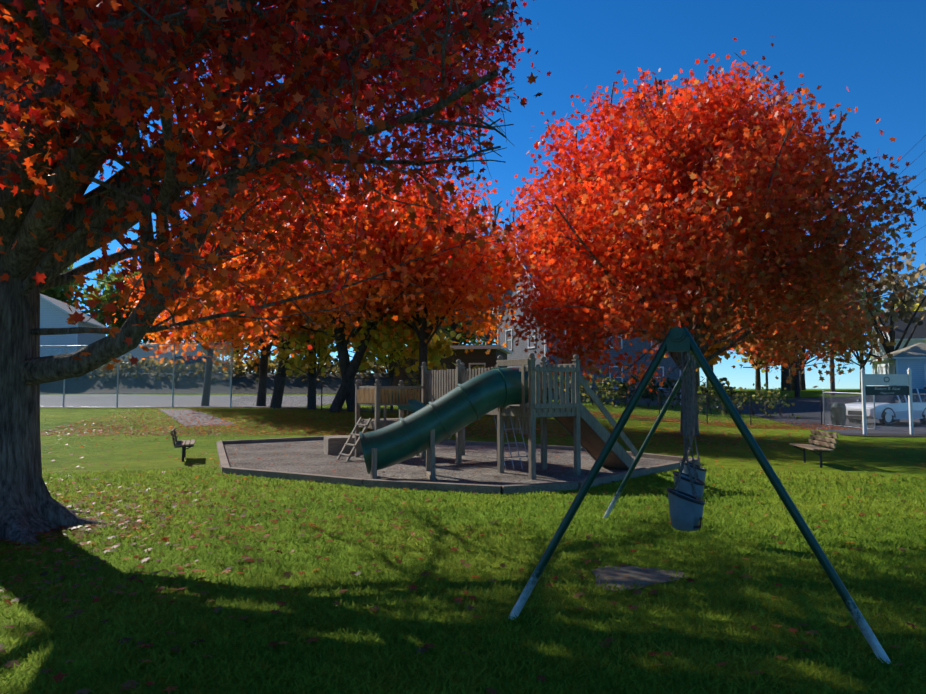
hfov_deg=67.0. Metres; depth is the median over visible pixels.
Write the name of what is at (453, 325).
tree
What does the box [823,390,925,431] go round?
silver street fence
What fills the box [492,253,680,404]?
grey house shingle
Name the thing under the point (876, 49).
sky
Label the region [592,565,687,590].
bare dirt patch
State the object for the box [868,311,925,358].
white house
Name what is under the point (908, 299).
tree
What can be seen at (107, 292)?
tree
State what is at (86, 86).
maple tree
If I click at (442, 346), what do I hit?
sapling tree
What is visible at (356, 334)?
tree
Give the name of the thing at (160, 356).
white building
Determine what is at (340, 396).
maple tree
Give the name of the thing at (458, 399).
play structure
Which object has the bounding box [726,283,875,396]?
maple tree
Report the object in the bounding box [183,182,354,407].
maple tree
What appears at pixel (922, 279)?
tree
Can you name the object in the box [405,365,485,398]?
fence line shrubs
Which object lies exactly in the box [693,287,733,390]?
tree
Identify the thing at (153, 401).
road
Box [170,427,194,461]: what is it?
bench
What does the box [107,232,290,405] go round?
maple tree
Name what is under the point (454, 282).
maple tree
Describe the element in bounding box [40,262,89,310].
tree
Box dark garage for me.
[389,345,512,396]
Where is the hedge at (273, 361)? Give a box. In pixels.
[106,353,388,372]
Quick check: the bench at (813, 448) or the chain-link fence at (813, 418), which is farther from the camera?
the chain-link fence at (813, 418)
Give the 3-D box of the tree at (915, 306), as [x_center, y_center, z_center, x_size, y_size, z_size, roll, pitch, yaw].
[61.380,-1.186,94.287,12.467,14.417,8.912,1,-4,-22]
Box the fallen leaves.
[0,406,925,693]
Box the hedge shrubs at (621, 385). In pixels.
[547,366,736,407]
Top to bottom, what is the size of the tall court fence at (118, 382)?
3.381 m
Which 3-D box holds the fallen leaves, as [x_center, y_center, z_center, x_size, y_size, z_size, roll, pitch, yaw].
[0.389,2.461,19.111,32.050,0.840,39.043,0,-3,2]
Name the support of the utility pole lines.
on the ground at (64, 453)
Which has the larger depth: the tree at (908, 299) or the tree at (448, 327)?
the tree at (448, 327)
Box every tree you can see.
[0,0,575,545]
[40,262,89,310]
[70,259,187,343]
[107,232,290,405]
[157,320,208,344]
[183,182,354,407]
[185,225,333,405]
[201,186,414,408]
[215,333,256,372]
[230,176,464,411]
[234,179,451,411]
[242,334,272,354]
[251,334,276,372]
[271,314,351,408]
[318,150,538,401]
[332,323,382,372]
[349,301,435,409]
[390,322,460,395]
[405,314,461,345]
[427,208,505,344]
[445,305,495,344]
[459,198,525,339]
[470,251,497,344]
[478,210,549,343]
[498,36,925,435]
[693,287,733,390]
[706,286,738,389]
[726,241,847,390]
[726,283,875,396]
[735,332,775,389]
[773,290,849,389]
[773,349,801,390]
[821,273,889,389]
[842,250,925,356]
[859,288,925,358]
[911,277,925,310]
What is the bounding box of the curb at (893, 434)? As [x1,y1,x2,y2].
[840,433,925,436]
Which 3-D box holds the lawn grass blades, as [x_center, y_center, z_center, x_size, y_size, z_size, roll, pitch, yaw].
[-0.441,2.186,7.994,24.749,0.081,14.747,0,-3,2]
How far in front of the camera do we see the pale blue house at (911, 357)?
60.01 m
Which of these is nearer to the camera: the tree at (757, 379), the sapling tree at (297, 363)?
the sapling tree at (297, 363)
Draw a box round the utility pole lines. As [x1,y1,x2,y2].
[765,135,925,395]
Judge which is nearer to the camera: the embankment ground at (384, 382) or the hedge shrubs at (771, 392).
the hedge shrubs at (771, 392)
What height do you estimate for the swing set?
2.253 m
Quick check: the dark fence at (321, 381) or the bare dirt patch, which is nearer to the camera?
the bare dirt patch
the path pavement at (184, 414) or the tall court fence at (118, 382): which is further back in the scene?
the tall court fence at (118, 382)
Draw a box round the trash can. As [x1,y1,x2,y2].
[830,402,846,425]
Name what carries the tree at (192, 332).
on the ground at (64, 453)
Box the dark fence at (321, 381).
[231,376,419,412]
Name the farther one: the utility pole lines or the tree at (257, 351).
the tree at (257, 351)
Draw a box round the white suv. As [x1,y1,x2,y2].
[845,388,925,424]
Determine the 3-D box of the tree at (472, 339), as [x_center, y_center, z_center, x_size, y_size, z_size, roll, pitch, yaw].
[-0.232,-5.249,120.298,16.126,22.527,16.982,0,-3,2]
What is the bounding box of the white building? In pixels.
[110,342,221,372]
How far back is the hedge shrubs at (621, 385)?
42.17 m
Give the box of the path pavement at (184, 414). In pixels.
[159,409,234,426]
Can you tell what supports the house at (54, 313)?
on the ground at (64, 453)
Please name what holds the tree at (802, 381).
on the ground at (64, 453)
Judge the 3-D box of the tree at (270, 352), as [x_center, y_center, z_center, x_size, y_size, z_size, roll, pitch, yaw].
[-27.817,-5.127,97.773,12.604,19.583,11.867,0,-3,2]
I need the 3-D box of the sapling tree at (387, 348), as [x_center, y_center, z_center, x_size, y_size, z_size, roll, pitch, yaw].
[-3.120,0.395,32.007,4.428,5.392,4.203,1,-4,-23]
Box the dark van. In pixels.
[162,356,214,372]
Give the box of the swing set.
[508,327,890,663]
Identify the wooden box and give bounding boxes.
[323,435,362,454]
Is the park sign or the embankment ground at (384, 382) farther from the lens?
the embankment ground at (384, 382)
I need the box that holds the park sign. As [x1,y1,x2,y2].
[860,368,913,433]
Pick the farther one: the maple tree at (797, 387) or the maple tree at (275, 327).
the maple tree at (797, 387)
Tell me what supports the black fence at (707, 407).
on the ground at (64, 453)
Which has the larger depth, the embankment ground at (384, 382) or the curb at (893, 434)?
the embankment ground at (384, 382)
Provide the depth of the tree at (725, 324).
85.56 m
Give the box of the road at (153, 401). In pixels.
[40,394,345,407]
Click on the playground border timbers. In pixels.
(226, 468)
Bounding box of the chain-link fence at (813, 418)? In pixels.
[705,396,925,433]
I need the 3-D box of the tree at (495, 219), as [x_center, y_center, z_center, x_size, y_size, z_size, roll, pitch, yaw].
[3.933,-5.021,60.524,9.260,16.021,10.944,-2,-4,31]
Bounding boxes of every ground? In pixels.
[0,389,925,693]
[40,373,388,393]
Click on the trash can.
(835, 411)
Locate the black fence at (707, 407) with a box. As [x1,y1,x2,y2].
[580,388,821,424]
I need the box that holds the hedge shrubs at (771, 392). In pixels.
[697,376,800,418]
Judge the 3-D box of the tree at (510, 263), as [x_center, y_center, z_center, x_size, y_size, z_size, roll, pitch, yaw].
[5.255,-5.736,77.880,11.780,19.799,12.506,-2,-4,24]
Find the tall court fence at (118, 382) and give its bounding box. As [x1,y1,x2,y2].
[40,341,232,407]
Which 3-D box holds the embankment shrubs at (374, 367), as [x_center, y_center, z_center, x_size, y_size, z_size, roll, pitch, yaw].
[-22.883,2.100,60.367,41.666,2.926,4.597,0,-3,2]
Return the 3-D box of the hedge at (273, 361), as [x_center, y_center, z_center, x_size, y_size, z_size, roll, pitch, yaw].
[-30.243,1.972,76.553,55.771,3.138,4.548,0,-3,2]
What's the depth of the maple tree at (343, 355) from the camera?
29.68 m
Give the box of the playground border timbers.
[216,436,697,493]
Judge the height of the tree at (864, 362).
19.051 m
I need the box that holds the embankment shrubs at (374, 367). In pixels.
[73,355,388,384]
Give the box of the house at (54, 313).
[40,294,106,372]
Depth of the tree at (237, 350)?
109.87 m
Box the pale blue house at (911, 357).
[868,343,925,388]
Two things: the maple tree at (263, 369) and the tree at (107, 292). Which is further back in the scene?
the tree at (107, 292)
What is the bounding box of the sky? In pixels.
[68,0,925,388]
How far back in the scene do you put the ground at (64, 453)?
7.57 m
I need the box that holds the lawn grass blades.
[0,466,925,693]
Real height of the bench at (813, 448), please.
0.804 m
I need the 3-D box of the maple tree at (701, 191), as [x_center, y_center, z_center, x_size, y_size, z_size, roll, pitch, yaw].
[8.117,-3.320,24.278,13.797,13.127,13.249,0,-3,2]
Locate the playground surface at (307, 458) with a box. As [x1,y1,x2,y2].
[223,440,675,484]
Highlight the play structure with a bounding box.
[337,353,637,480]
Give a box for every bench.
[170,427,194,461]
[790,430,837,467]
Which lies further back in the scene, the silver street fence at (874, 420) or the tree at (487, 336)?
the tree at (487, 336)
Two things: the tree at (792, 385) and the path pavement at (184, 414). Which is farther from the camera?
the tree at (792, 385)

